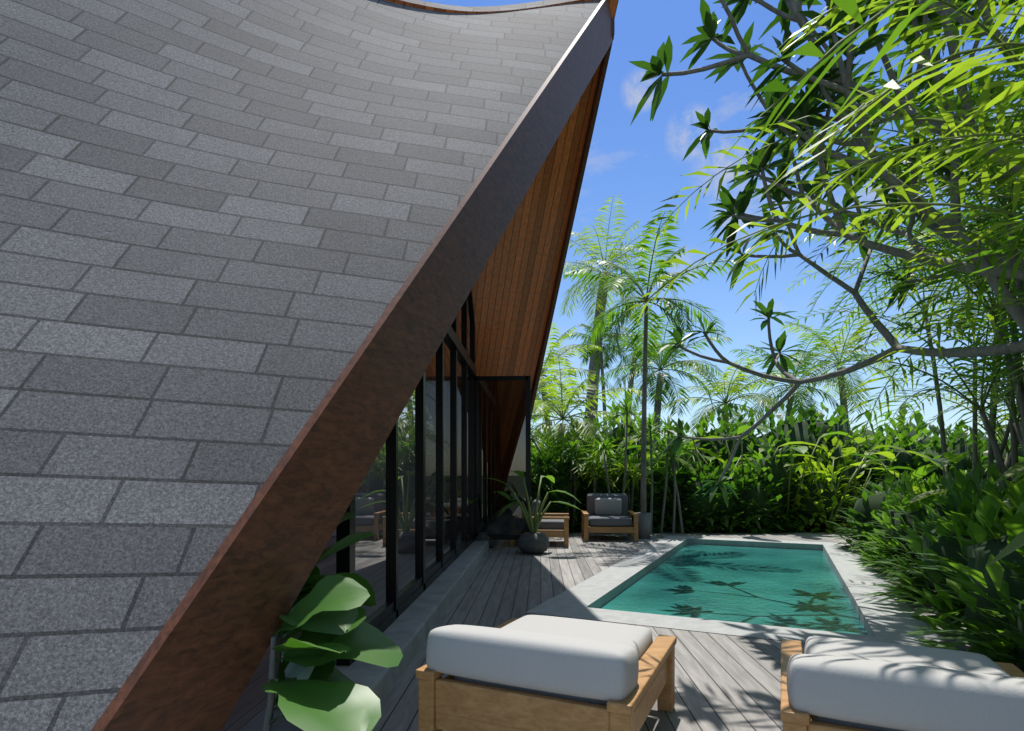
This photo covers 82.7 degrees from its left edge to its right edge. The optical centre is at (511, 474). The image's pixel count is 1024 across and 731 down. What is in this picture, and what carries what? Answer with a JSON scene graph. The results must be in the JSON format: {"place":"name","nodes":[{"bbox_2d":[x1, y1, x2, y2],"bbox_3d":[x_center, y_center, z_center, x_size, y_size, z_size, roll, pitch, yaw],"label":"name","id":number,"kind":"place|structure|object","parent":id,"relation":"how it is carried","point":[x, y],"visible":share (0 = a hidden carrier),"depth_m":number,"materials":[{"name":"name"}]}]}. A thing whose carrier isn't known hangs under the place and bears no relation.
{"place":"outdoors","nodes":[
{"label":"outdoors","id":0,"kind":"place"},
{"bbox_2d":[0,0,601,730],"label":"shingle roof","id":1,"kind":"structure","parent":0,"point":[222,222],"depth_m":2.88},
{"bbox_2d":[221,536,385,730],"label":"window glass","id":2,"kind":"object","parent":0,"point":[370,560],"depth_m":4.89,"materials":[{"name":"glass"}]},
{"bbox_2d":[332,441,385,535],"bbox_3d":[-3.146,-0.400,9.365,4.200,3.000,0.150,0,0,3],"label":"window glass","id":3,"kind":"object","parent":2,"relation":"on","point":[370,504],"depth_m":9.24,"materials":[{"name":"clear glass"}]},
{"bbox_2d":[385,0,618,389],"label":"roof soffit","id":4,"kind":"object","parent":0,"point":[512,289],"visible":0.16,"depth_m":8.10,"materials":[{"name":"brown wood"}]},
{"bbox_2d":[531,18,614,416],"bbox_3d":[0.430,-1.870,9.305,0.048,7.200,5.873,0,0,-13],"label":"roof fascia","id":5,"kind":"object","parent":4,"relation":"attached to","point":[591,122],"visible":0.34,"depth_m":7.68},
{"bbox_2d":[238,519,855,730],"bbox_3d":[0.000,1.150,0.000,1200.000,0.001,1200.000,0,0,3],"label":"ground","id":6,"kind":"structure","parent":0,"point":[723,530],"depth_m":4.65,"materials":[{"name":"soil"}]},
{"bbox_2d":[261,512,402,730],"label":"fig","id":7,"kind":"object","parent":6,"relation":"on","point":[324,626],"depth_m":2.20,"materials":[{"name":"green plant"}]},
{"bbox_2d":[239,540,488,730],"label":"ledge","id":8,"kind":"object","parent":6,"relation":"on","point":[411,627],"visible":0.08,"depth_m":3.71,"materials":[{"name":"concrete"}]},
{"bbox_2d":[336,290,475,665],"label":"frames","id":9,"kind":"structure","parent":8,"relation":"on","point":[389,612],"depth_m":4.81,"materials":[{"name":"black metal"}]},
{"bbox_2d":[398,295,471,593],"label":"glazing","id":10,"kind":"structure","parent":9,"relation":"in","point":[408,496],"depth_m":5.50,"materials":[{"name":"clear glass"}]},
{"bbox_2d":[475,376,530,539],"bbox_3d":[-0.156,-0.245,8.588,0.865,2.410,0.050,0,0,3],"label":"door frame","id":11,"kind":"object","parent":9,"relation":"attached to","point":[528,461],"visible":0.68,"depth_m":8.55,"materials":[{"name":"black metal"}]},
{"bbox_2d":[477,380,525,533],"bbox_3d":[-0.156,-0.245,8.588,0.790,2.410,0.001,0,0,3],"label":"open glass door","id":12,"kind":"structure","parent":11,"relation":"in","point":[501,430],"depth_m":8.59,"materials":[{"name":"clear glass"}]},
{"bbox_2d":[372,531,1023,730],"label":"deck","id":13,"kind":"structure","parent":6,"relation":"on","point":[727,683],"depth_m":3.86,"materials":[{"name":"grey wood"}]},
{"bbox_2d":[475,532,549,553],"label":"round pots","id":14,"kind":"object","parent":13,"relation":"on","point":[530,543],"visible":0.68,"depth_m":8.00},
{"bbox_2d":[510,513,568,546],"bbox_3d":[0.450,0.815,9.300,0.953,0.570,0.929,0,0,3],"label":"chair frame","id":15,"kind":"object","parent":13,"relation":"on","point":[564,533],"visible":0.32,"depth_m":8.86,"materials":[{"name":"brown wood"}]},
{"bbox_2d":[533,519,563,529],"bbox_3d":[0.455,0.598,9.301,0.840,0.531,0.737,0,0,3],"label":"chair cushion","id":16,"kind":"object","parent":15,"relation":"on","point":[551,524],"visible":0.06,"depth_m":8.94,"materials":[{"name":"grey fabric"}]},
{"bbox_2d":[531,500,539,516],"bbox_3d":[0.360,0.555,9.308,0.191,0.298,0.463,0,0,3],"label":"chair pillow","id":17,"kind":"object","parent":16,"relation":"on","point":[533,507],"visible":0.41,"depth_m":9.08,"materials":[{"name":"grey fabric"}]},
{"bbox_2d":[415,618,676,730],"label":"chair frame","id":18,"kind":"object","parent":13,"relation":"on","point":[449,703],"visible":0.65,"depth_m":2.19,"materials":[{"name":"brown wood"}]},
{"bbox_2d":[426,615,652,705],"bbox_3d":[0.186,0.735,2.509,0.817,0.258,0.869,0,0,23],"label":"chair cushion","id":19,"kind":"object","parent":18,"relation":"on","point":[590,661],"visible":0.86,"depth_m":2.15,"materials":[{"name":"white fabric"}]},
{"bbox_2d":[581,510,638,541],"bbox_3d":[1.660,0.815,10.000,0.914,0.570,0.938,0,0,3],"label":"chair frame","id":20,"kind":"object","parent":13,"relation":"on","point":[587,528],"visible":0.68,"depth_m":9.58,"materials":[{"name":"brown wood"}]},
{"bbox_2d":[587,493,631,525],"bbox_3d":[1.661,0.598,9.995,0.727,0.531,0.832,0,0,3],"label":"chair cushion","id":21,"kind":"object","parent":20,"relation":"on","point":[623,519],"visible":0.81,"depth_m":10.07,"materials":[{"name":"grey fabric"}]},
{"bbox_2d":[595,498,621,514],"bbox_3d":[1.666,0.555,10.090,0.462,0.298,0.184,0,0,3],"label":"chair pillow","id":22,"kind":"object","parent":21,"relation":"on","point":[608,506],"visible":1,"depth_m":10.04,"materials":[{"name":"grey fabric"}]},
{"bbox_2d":[636,512,650,538],"bbox_3d":[2.270,0.880,10.050,0.270,0.440,0.270,0,0,3],"label":"tall pot","id":23,"kind":"object","parent":13,"relation":"on","point":[644,525],"visible":0.88,"depth_m":9.94,"materials":[{"name":"grey concrete"}]},
{"bbox_2d":[540,215,1023,512],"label":"palm trunks","id":24,"kind":"object","parent":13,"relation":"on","point":[1015,430],"visible":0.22,"depth_m":8.32,"materials":[{"name":"grey plant"}]},
{"bbox_2d":[780,639,1023,730],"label":"chair frame","id":25,"kind":"object","parent":13,"relation":"on","point":[791,718],"visible":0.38,"depth_m":1.91,"materials":[{"name":"brown wood"}]},
{"bbox_2d":[787,636,1023,730],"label":"chair cushion","id":26,"kind":"object","parent":25,"relation":"on","point":[872,685],"visible":0.98,"depth_m":1.80,"materials":[{"name":"white fabric"}]},
{"bbox_2d":[472,0,1023,667],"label":"leaves","id":27,"kind":"object","parent":6,"relation":"on","point":[984,506],"visible":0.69,"depth_m":5.62,"materials":[{"name":"green plant"}]},
{"bbox_2d":[494,0,1023,533],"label":"leaf stems","id":28,"kind":"object","parent":6,"relation":"on","point":[538,516],"visible":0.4,"depth_m":5.72,"materials":[{"name":"green plant"}]},
{"bbox_2d":[531,415,1023,659],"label":"hedge","id":29,"kind":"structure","parent":6,"relation":"on","point":[979,554],"depth_m":11.26,"materials":[{"name":"green plant"}]},
{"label":"pool shell","id":30,"kind":"object","parent":6,"relation":"in","visible":0},
{"bbox_2d":[599,544,867,634],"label":"water","id":31,"kind":"structure","parent":30,"relation":"in","point":[795,588],"depth_m":5.97,"materials":[{"name":"teal liquid"}]},
{"bbox_2d":[526,535,941,646],"bbox_3d":[2.740,1.156,6.963,2.810,0.120,6.460,0,0,25],"label":"coping","id":32,"kind":"object","parent":30,"relation":"on","point":[887,621],"visible":0.7,"depth_m":5.03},
{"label":"roof","id":33,"kind":"object","parent":6,"relation":"on","visible":0},
{"bbox_2d":[91,0,613,730],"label":"fascia","id":34,"kind":"object","parent":33,"relation":"attached to","point":[197,664],"visible":1,"depth_m":2.42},
{"bbox_2d":[422,0,1023,445],"label":"sky","id":35,"kind":"structure","parent":0,"point":[642,162],"materials":[{"name":"blue"}]},
{"bbox_2d":[537,0,1023,533],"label":"branches","id":36,"kind":"object","parent":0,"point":[843,82],"visible":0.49,"depth_m":4.70,"materials":[{"name":"brown plant"}]}
]}

